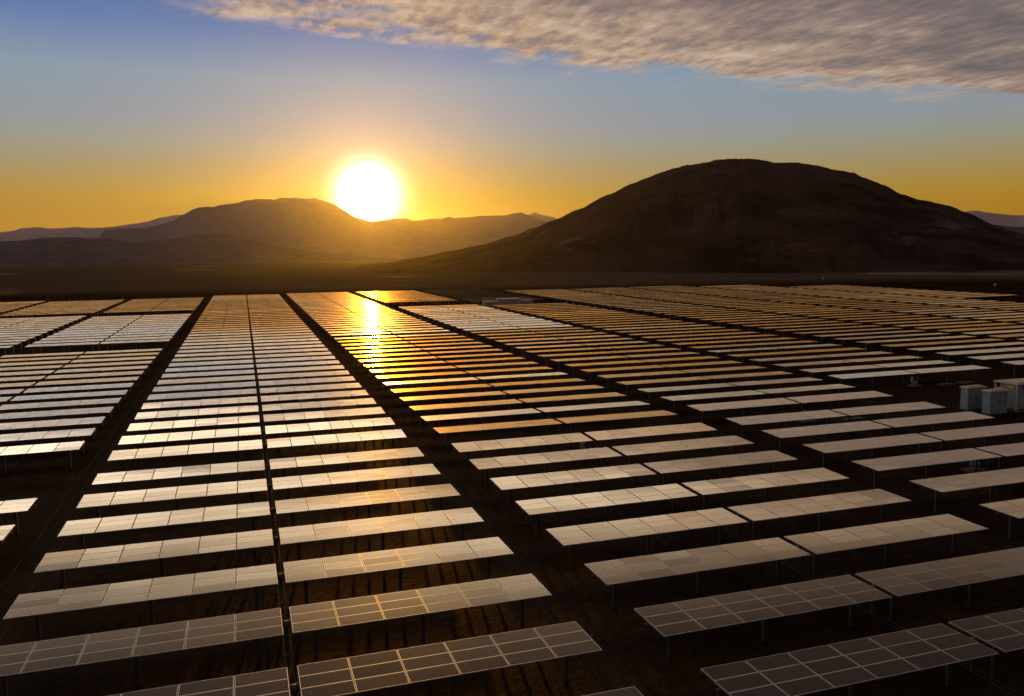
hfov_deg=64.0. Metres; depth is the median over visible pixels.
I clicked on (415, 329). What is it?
solar tracker
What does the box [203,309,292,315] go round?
solar tracker
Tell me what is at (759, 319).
solar tracker
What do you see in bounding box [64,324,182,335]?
solar tracker
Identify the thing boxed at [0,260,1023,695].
ground
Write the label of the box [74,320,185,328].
solar tracker
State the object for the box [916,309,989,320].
solar tracker
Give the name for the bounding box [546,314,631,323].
solar tracker
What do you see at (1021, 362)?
solar tracker
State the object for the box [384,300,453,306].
solar tracker
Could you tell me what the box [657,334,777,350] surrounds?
solar tracker
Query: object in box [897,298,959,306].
solar tracker
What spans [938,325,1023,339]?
solar tracker
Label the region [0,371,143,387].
solar tracker
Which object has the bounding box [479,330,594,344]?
solar tracker
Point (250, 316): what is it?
solar tracker
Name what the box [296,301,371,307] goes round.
solar tracker
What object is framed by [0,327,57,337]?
solar tracker
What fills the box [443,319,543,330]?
solar tracker
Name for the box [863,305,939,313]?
solar tracker
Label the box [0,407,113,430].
solar tracker
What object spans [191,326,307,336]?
solar tracker
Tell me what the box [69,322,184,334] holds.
solar tracker
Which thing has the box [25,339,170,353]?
solar tracker
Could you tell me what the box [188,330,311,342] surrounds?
solar tracker
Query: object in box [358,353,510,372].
solar tracker
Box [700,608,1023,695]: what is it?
solar tracker
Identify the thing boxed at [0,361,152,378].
solar tracker
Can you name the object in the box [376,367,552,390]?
solar tracker
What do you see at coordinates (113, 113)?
sky
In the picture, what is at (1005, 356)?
solar tracker
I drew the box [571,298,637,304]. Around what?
solar tracker
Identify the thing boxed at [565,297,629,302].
solar tracker
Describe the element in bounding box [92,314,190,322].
solar tracker
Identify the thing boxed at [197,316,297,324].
solar tracker
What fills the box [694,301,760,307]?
solar tracker
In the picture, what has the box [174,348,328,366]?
solar tracker
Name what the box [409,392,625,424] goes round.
solar tracker
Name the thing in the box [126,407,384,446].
solar tracker
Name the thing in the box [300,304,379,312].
solar tracker
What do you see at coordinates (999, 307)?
solar tracker
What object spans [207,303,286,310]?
solar tracker
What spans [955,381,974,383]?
concrete plinth
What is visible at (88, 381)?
solar tracker
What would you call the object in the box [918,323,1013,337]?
solar tracker
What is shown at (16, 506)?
solar tracker
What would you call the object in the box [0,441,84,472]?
solar tracker
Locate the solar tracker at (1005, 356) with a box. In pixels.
[967,353,1023,370]
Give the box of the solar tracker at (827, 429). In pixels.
[761,411,993,451]
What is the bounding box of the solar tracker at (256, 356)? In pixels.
[171,352,331,371]
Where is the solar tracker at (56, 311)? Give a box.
[10,309,101,317]
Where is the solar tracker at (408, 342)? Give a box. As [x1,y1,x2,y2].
[341,339,473,354]
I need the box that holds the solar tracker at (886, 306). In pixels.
[850,304,924,312]
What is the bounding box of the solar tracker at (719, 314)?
[677,312,762,322]
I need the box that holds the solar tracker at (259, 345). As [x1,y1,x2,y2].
[179,341,321,357]
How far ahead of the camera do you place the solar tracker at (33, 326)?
190.94 m
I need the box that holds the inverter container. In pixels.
[496,298,519,308]
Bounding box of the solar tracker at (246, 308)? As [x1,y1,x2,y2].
[204,306,289,313]
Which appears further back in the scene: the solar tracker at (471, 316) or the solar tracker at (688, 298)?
the solar tracker at (688, 298)
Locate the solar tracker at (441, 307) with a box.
[402,306,483,314]
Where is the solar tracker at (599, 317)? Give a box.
[553,315,647,324]
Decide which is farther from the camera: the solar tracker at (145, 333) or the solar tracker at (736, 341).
the solar tracker at (145, 333)
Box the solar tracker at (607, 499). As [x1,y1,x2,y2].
[515,468,849,535]
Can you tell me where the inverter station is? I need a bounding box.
[993,378,1023,411]
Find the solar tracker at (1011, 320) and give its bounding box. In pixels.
[996,318,1023,326]
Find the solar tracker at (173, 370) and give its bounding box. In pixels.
[165,360,339,381]
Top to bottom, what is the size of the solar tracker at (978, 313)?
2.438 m
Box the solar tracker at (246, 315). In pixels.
[200,313,295,320]
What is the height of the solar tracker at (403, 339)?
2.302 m
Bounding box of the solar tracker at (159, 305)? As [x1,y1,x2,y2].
[119,304,198,312]
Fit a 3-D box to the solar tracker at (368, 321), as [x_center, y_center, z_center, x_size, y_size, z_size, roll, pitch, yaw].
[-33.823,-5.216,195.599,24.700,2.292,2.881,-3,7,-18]
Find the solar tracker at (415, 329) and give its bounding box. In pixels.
[328,327,443,341]
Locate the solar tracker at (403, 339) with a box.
[337,336,464,351]
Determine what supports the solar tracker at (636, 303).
on the ground
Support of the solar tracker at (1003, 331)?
on the ground
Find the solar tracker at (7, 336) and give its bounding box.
[0,334,40,342]
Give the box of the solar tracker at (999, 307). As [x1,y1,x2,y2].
[978,305,1023,313]
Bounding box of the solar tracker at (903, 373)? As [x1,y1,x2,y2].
[828,365,988,390]
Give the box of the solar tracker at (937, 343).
[881,339,1002,356]
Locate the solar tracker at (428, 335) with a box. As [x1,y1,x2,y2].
[334,333,456,347]
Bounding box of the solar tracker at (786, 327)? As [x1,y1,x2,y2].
[761,323,859,336]
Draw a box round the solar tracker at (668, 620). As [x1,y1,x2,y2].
[634,547,1023,658]
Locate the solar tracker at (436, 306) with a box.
[398,304,476,312]
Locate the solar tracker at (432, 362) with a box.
[363,357,525,378]
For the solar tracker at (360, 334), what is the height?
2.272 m
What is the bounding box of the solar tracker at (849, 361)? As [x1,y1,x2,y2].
[772,356,922,377]
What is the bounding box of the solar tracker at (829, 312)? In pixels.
[791,310,868,321]
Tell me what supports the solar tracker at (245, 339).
on the ground
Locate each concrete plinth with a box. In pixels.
[841,417,865,420]
[935,383,955,385]
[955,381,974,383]
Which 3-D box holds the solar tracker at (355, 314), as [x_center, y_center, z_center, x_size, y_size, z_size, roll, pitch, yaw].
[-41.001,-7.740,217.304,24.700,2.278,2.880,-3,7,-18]
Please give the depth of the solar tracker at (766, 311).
217.62 m
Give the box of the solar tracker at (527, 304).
[491,303,567,309]
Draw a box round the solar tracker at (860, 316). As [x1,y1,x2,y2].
[819,314,904,323]
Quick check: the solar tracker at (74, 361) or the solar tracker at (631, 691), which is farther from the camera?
the solar tracker at (74, 361)
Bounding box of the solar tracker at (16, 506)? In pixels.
[0,498,37,533]
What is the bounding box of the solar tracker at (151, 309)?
[108,308,195,315]
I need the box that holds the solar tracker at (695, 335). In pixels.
[643,332,758,345]
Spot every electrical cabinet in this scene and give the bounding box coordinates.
[959,385,986,410]
[981,388,1009,414]
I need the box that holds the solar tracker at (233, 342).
[182,338,319,353]
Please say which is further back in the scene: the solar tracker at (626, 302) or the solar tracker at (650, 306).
the solar tracker at (626, 302)
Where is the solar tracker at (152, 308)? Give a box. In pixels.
[110,307,193,315]
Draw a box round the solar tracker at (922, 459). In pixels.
[851,442,1023,488]
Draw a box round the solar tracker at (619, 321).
[571,319,667,329]
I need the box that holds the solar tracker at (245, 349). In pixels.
[177,344,324,362]
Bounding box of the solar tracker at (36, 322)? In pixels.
[0,321,72,330]
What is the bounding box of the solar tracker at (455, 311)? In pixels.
[414,309,498,319]
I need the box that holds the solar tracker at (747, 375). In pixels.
[617,371,793,397]
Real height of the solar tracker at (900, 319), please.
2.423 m
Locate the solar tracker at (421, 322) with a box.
[320,321,424,333]
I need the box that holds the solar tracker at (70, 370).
[0,366,148,387]
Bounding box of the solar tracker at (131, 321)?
[78,319,187,329]
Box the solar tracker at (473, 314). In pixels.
[423,312,512,322]
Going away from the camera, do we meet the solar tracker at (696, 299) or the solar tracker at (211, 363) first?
the solar tracker at (211, 363)
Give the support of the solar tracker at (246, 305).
on the ground
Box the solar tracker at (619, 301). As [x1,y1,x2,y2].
[585,300,654,307]
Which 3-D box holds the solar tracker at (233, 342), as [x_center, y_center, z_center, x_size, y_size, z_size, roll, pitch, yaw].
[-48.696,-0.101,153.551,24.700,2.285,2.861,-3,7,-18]
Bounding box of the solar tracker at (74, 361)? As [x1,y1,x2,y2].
[0,356,155,375]
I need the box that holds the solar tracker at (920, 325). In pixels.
[892,321,991,334]
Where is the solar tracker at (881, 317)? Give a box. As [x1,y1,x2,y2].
[836,315,923,326]
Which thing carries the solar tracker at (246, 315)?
on the ground
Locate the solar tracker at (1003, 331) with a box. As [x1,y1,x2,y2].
[965,329,1023,341]
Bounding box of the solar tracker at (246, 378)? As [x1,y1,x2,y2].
[156,370,349,394]
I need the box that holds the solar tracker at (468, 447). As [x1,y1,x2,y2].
[451,423,715,468]
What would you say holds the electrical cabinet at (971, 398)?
on the ground
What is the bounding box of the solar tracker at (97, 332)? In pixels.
[53,328,178,340]
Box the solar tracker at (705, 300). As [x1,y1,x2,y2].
[674,299,738,305]
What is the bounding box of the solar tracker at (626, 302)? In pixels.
[590,301,662,308]
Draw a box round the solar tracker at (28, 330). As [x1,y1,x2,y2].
[0,329,52,336]
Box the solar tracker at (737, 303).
[703,302,771,309]
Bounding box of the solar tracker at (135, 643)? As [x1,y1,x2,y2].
[0,574,551,695]
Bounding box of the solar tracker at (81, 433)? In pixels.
[0,428,95,456]
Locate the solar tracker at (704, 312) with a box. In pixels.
[665,311,748,320]
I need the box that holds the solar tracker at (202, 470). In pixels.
[91,447,423,492]
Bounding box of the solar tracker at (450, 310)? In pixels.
[410,308,493,317]
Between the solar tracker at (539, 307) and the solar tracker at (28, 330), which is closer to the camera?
the solar tracker at (28, 330)
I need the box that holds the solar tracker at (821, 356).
[749,351,889,372]
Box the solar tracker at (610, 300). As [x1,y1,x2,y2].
[576,299,645,306]
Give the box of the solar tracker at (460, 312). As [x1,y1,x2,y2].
[418,311,506,319]
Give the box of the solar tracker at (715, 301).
[684,300,749,306]
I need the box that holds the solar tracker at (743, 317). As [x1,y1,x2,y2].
[700,315,788,326]
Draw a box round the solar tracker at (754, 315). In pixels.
[686,314,775,324]
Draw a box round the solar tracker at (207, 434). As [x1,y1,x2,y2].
[118,417,394,460]
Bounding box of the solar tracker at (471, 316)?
[428,314,520,324]
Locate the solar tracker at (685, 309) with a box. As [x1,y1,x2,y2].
[644,308,723,316]
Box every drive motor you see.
[580,443,590,448]
[797,410,817,422]
[905,377,922,386]
[960,460,987,472]
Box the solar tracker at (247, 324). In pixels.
[195,322,303,333]
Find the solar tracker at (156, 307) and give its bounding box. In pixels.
[112,306,194,313]
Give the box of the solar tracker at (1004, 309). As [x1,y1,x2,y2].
[1001,307,1023,315]
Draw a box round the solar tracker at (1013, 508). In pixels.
[979,498,1023,538]
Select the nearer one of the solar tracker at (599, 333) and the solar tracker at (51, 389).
the solar tracker at (51, 389)
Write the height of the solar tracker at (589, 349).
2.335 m
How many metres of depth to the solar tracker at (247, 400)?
92.58 m
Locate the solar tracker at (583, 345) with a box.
[515,341,645,357]
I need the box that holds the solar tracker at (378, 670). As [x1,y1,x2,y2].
[109,621,602,695]
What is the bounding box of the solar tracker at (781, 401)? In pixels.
[687,391,891,422]
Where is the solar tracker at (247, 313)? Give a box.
[202,312,294,320]
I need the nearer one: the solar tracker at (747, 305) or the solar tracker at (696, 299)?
the solar tracker at (747, 305)
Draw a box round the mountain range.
[98,197,546,258]
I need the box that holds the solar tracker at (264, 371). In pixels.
[161,365,344,386]
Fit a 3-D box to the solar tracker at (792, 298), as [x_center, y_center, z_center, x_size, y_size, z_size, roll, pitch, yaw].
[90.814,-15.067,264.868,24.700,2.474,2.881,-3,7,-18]
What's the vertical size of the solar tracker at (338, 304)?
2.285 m
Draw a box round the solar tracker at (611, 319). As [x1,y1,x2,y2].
[562,317,656,325]
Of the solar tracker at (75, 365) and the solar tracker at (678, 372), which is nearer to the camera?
the solar tracker at (678, 372)
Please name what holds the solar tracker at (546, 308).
on the ground
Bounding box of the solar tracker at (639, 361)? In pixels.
[564,356,718,377]
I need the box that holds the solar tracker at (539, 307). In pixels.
[503,305,582,313]
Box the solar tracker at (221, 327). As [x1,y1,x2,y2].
[192,324,305,333]
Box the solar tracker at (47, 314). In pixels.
[0,312,94,321]
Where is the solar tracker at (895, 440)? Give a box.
[804,423,1023,467]
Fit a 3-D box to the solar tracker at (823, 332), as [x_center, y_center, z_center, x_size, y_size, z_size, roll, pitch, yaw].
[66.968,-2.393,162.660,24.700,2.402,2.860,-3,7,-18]
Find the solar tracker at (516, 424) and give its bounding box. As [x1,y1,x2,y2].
[433,410,677,449]
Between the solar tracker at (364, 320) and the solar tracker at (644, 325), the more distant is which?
the solar tracker at (364, 320)
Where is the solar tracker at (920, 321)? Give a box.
[872,319,970,331]
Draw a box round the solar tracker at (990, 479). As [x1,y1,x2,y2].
[910,467,1023,511]
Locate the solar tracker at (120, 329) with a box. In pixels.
[60,326,180,337]
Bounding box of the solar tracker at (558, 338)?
[495,335,616,350]
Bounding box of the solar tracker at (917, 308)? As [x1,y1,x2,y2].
[881,307,953,315]
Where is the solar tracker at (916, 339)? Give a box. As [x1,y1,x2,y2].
[860,336,975,351]
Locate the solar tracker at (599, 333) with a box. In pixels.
[486,332,604,347]
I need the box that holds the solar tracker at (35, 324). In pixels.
[0,323,68,332]
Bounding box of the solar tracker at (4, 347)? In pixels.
[0,346,10,354]
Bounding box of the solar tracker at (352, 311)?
[306,310,395,318]
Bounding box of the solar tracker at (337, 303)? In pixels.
[297,302,373,307]
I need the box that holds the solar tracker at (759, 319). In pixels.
[715,317,805,329]
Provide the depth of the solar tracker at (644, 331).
168.71 m
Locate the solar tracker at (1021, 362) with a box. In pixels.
[1003,360,1023,375]
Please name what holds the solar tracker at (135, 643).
on the ground
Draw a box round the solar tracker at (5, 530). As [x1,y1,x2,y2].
[0,525,15,541]
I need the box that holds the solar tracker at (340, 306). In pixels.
[301,305,382,311]
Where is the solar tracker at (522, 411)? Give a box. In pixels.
[420,401,649,436]
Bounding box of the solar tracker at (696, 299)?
[665,298,728,304]
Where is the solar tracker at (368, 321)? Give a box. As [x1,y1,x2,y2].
[318,320,420,329]
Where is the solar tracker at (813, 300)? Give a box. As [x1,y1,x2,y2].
[783,299,843,306]
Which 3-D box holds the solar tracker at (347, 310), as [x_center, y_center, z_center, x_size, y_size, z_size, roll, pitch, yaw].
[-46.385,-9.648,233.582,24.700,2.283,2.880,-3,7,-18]
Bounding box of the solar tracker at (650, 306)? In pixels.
[616,304,693,313]
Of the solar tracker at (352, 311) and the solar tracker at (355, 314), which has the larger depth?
the solar tracker at (352, 311)
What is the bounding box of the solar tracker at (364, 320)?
[316,318,416,328]
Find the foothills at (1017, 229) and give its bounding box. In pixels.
[996,225,1023,233]
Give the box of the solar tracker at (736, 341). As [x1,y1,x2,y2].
[671,337,797,352]
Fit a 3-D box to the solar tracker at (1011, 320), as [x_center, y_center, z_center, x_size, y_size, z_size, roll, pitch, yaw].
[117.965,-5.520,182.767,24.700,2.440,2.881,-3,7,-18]
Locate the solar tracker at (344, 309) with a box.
[303,307,387,314]
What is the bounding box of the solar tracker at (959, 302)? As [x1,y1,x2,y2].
[927,300,993,309]
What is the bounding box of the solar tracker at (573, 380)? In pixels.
[391,378,585,406]
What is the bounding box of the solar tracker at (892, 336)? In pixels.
[835,333,947,347]
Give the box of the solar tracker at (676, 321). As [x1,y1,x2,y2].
[581,320,678,332]
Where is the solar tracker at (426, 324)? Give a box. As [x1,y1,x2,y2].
[322,323,429,335]
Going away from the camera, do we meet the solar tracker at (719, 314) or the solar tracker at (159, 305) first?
the solar tracker at (719, 314)
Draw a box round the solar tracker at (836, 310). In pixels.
[775,309,857,319]
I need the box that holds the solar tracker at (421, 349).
[350,345,492,363]
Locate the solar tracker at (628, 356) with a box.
[552,352,699,371]
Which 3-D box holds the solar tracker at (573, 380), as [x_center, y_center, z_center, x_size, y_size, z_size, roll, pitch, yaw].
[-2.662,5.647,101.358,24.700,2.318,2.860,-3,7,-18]
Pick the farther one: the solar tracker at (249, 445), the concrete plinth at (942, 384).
the concrete plinth at (942, 384)
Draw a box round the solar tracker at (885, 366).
[801,360,955,384]
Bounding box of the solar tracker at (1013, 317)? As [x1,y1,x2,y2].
[973,315,1023,326]
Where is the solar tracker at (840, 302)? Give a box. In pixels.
[806,301,872,308]
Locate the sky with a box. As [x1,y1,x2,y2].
[0,0,1023,231]
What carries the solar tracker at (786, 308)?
on the ground
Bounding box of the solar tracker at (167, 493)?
[76,464,440,525]
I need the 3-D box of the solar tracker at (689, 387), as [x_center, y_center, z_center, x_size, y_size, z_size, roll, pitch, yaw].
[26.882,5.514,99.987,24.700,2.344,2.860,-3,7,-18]
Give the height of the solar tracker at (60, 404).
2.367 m
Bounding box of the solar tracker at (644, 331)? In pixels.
[617,327,725,340]
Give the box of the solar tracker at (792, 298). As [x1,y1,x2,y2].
[761,297,821,304]
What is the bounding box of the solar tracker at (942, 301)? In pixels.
[910,300,976,307]
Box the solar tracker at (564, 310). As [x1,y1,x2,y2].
[523,309,607,318]
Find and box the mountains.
[0,211,1023,241]
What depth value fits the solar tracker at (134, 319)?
207.97 m
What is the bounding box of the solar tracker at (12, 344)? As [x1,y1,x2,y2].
[0,342,20,352]
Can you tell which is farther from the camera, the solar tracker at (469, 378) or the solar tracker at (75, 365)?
the solar tracker at (75, 365)
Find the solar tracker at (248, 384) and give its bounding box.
[152,376,354,401]
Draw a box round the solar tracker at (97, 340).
[33,336,172,351]
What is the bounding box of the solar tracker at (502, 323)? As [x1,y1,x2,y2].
[449,320,552,332]
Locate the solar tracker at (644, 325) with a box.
[593,322,692,335]
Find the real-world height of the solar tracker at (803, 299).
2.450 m
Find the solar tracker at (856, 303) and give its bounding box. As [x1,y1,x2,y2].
[823,302,889,311]
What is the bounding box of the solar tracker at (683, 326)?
[605,324,708,337]
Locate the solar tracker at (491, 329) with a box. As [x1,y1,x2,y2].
[463,325,570,337]
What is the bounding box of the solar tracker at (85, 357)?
[0,352,159,372]
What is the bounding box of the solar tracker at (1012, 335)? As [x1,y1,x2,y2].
[991,334,1023,346]
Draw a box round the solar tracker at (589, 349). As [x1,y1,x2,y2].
[526,344,663,361]
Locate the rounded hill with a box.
[356,158,1023,273]
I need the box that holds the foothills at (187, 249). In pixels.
[0,234,403,264]
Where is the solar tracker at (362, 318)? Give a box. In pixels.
[314,316,411,326]
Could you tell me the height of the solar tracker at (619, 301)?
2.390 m
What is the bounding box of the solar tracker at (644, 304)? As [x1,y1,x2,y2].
[611,303,681,311]
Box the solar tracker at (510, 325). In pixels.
[457,323,561,335]
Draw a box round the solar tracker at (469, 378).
[383,372,565,397]
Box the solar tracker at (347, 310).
[305,309,392,317]
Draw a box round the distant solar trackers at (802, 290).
[0,285,1011,317]
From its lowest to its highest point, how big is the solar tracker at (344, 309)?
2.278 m
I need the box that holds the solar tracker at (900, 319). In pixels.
[854,317,946,328]
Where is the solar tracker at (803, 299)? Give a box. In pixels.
[772,298,833,305]
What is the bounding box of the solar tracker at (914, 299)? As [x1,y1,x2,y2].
[884,297,944,304]
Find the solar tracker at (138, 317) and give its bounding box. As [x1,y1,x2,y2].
[87,315,189,323]
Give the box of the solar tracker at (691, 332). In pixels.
[628,329,737,343]
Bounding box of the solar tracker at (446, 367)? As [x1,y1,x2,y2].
[369,362,538,383]
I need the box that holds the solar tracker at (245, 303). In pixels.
[207,302,285,309]
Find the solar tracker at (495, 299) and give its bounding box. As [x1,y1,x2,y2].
[466,298,535,300]
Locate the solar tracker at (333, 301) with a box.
[295,300,368,307]
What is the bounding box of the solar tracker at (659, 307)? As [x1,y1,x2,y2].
[625,306,698,314]
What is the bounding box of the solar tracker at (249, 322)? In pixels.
[196,320,301,331]
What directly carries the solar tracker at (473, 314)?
on the ground
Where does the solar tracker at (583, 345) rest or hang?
on the ground
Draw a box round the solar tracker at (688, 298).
[657,297,716,303]
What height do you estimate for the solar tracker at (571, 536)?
2.266 m
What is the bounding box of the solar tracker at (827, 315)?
[804,312,891,323]
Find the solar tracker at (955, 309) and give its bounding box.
[895,308,976,318]
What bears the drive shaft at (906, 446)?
on the ground
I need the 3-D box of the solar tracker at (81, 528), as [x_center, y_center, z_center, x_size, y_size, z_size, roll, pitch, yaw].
[-15.492,11.427,53.123,24.700,2.258,2.920,-3,7,-18]
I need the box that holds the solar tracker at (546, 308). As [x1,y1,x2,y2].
[511,306,587,315]
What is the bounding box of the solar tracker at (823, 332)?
[797,328,903,341]
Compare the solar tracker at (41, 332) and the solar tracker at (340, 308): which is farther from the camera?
the solar tracker at (340, 308)
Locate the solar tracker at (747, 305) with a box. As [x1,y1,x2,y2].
[713,303,783,311]
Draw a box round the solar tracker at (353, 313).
[308,311,397,319]
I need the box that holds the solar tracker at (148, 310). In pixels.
[103,309,194,315]
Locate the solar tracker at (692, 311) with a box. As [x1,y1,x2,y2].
[652,309,735,318]
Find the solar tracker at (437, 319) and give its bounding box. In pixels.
[433,315,528,326]
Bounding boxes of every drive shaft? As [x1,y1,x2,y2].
[252,350,297,695]
[598,458,1023,695]
[853,431,993,470]
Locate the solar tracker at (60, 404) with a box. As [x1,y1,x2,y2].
[0,398,121,422]
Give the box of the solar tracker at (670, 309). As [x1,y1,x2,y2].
[635,307,709,316]
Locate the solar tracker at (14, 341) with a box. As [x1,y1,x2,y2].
[0,339,27,349]
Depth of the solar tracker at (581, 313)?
213.07 m
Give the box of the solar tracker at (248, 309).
[204,308,290,315]
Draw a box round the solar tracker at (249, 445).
[107,429,405,476]
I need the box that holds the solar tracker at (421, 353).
[353,349,499,367]
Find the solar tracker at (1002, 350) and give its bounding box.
[939,347,1023,365]
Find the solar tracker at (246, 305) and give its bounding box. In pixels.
[207,304,287,312]
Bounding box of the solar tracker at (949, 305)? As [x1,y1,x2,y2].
[946,302,1014,310]
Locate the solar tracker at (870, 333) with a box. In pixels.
[813,330,919,343]
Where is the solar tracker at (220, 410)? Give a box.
[134,398,375,433]
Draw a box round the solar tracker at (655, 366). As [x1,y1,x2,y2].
[582,361,742,383]
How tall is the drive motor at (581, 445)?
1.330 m
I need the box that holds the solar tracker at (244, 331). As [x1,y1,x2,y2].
[189,328,308,339]
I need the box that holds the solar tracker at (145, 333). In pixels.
[46,331,176,343]
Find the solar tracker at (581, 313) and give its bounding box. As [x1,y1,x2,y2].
[538,312,626,321]
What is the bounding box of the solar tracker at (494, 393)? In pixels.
[400,385,603,415]
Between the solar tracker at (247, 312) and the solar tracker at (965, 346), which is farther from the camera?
the solar tracker at (247, 312)
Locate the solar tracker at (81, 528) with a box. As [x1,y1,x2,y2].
[57,484,460,555]
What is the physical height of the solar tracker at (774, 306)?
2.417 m
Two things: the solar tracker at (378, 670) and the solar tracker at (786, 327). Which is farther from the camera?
the solar tracker at (786, 327)
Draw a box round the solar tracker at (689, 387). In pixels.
[637,377,821,405]
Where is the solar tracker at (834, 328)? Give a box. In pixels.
[776,325,876,339]
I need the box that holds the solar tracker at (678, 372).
[597,366,765,390]
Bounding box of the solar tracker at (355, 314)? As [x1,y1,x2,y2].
[310,313,403,322]
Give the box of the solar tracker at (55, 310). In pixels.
[13,308,104,317]
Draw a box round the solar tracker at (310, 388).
[146,383,361,410]
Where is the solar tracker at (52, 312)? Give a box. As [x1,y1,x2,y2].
[2,311,98,317]
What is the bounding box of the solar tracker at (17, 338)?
[0,336,35,345]
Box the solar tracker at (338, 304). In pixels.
[299,303,376,310]
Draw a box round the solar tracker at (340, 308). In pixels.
[302,306,384,314]
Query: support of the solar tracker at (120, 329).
on the ground
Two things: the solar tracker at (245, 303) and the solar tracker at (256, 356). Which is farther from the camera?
the solar tracker at (245, 303)
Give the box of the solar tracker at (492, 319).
[438,317,534,327]
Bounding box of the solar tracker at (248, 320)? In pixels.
[197,318,299,328]
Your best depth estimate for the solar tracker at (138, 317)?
213.94 m
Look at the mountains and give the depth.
6930.83 m
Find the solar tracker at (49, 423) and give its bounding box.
[0,416,105,442]
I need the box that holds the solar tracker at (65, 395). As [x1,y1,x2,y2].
[0,390,127,413]
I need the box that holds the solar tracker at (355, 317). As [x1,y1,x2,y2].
[311,315,403,324]
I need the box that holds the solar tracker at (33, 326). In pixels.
[0,325,63,333]
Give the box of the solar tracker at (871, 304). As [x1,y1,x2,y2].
[835,303,905,311]
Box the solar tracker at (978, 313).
[931,311,1017,322]
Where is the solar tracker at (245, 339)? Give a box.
[183,335,316,350]
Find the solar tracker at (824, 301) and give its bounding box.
[792,300,859,308]
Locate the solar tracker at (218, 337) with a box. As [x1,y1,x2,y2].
[185,333,313,345]
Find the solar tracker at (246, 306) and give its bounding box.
[207,305,288,312]
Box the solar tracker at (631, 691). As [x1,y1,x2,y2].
[586,686,642,695]
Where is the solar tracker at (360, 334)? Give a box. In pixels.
[330,330,448,343]
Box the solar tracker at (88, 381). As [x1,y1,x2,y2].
[0,377,139,395]
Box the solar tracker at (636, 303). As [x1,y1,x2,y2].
[599,302,671,309]
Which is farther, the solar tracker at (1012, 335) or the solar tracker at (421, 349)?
the solar tracker at (1012, 335)
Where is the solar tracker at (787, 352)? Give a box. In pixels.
[729,348,862,366]
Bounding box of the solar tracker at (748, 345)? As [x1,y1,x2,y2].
[690,341,817,356]
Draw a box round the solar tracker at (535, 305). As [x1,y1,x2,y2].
[500,304,574,312]
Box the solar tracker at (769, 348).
[710,344,837,361]
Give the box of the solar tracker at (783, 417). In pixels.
[726,402,945,438]
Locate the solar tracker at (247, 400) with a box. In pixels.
[141,390,368,421]
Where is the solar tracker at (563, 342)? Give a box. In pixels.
[507,338,630,354]
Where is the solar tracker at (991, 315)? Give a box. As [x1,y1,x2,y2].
[950,313,1023,324]
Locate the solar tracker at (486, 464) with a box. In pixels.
[470,435,753,487]
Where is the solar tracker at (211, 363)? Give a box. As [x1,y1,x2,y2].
[168,356,335,377]
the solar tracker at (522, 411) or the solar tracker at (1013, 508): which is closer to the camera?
the solar tracker at (1013, 508)
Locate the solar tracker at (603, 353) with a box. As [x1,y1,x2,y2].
[538,348,681,366]
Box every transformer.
[482,301,495,308]
[520,299,532,306]
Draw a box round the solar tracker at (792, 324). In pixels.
[742,321,842,333]
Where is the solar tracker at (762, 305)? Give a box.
[726,304,799,312]
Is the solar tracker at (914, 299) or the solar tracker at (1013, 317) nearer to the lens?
the solar tracker at (1013, 317)
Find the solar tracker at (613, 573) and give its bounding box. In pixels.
[584,514,988,606]
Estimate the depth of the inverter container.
262.96 m
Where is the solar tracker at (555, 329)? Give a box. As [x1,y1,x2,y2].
[471,327,582,340]
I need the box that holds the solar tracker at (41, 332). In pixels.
[0,331,47,339]
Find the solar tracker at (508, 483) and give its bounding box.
[490,450,797,508]
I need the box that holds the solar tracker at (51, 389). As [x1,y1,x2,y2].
[0,383,133,403]
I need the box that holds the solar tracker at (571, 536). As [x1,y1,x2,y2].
[545,489,911,566]
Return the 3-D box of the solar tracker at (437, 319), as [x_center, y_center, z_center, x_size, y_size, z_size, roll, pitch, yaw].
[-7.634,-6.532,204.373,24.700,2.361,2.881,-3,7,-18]
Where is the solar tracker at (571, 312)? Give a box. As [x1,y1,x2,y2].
[529,310,612,319]
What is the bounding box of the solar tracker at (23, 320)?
[0,317,81,325]
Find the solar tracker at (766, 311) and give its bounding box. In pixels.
[763,308,838,317]
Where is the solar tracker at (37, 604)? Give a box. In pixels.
[2,537,513,641]
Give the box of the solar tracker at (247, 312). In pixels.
[202,310,292,318]
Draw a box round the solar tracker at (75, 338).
[40,333,174,348]
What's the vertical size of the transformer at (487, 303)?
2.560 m
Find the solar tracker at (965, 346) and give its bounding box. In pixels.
[910,342,1023,361]
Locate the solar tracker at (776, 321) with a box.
[729,319,824,331]
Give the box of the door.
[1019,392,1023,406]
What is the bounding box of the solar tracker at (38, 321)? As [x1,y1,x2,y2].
[0,319,77,327]
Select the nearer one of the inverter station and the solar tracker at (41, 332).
the inverter station
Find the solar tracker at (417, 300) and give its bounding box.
[381,299,451,305]
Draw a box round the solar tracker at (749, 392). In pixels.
[661,384,853,413]
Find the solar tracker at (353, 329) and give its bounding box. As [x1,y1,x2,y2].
[324,325,436,338]
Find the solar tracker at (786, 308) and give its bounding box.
[747,306,826,316]
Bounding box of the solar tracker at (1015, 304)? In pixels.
[964,303,1023,312]
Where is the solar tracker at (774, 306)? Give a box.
[737,305,814,313]
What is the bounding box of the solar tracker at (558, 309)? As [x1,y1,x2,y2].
[518,308,596,315]
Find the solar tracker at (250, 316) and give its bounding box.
[199,315,297,323]
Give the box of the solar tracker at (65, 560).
[33,507,483,593]
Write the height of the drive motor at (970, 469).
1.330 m
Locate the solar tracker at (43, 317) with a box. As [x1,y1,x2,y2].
[0,316,85,324]
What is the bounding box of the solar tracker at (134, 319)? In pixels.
[83,317,187,326]
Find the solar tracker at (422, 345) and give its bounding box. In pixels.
[345,342,480,358]
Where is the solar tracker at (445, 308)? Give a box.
[406,307,488,315]
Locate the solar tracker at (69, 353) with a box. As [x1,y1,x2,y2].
[0,348,162,367]

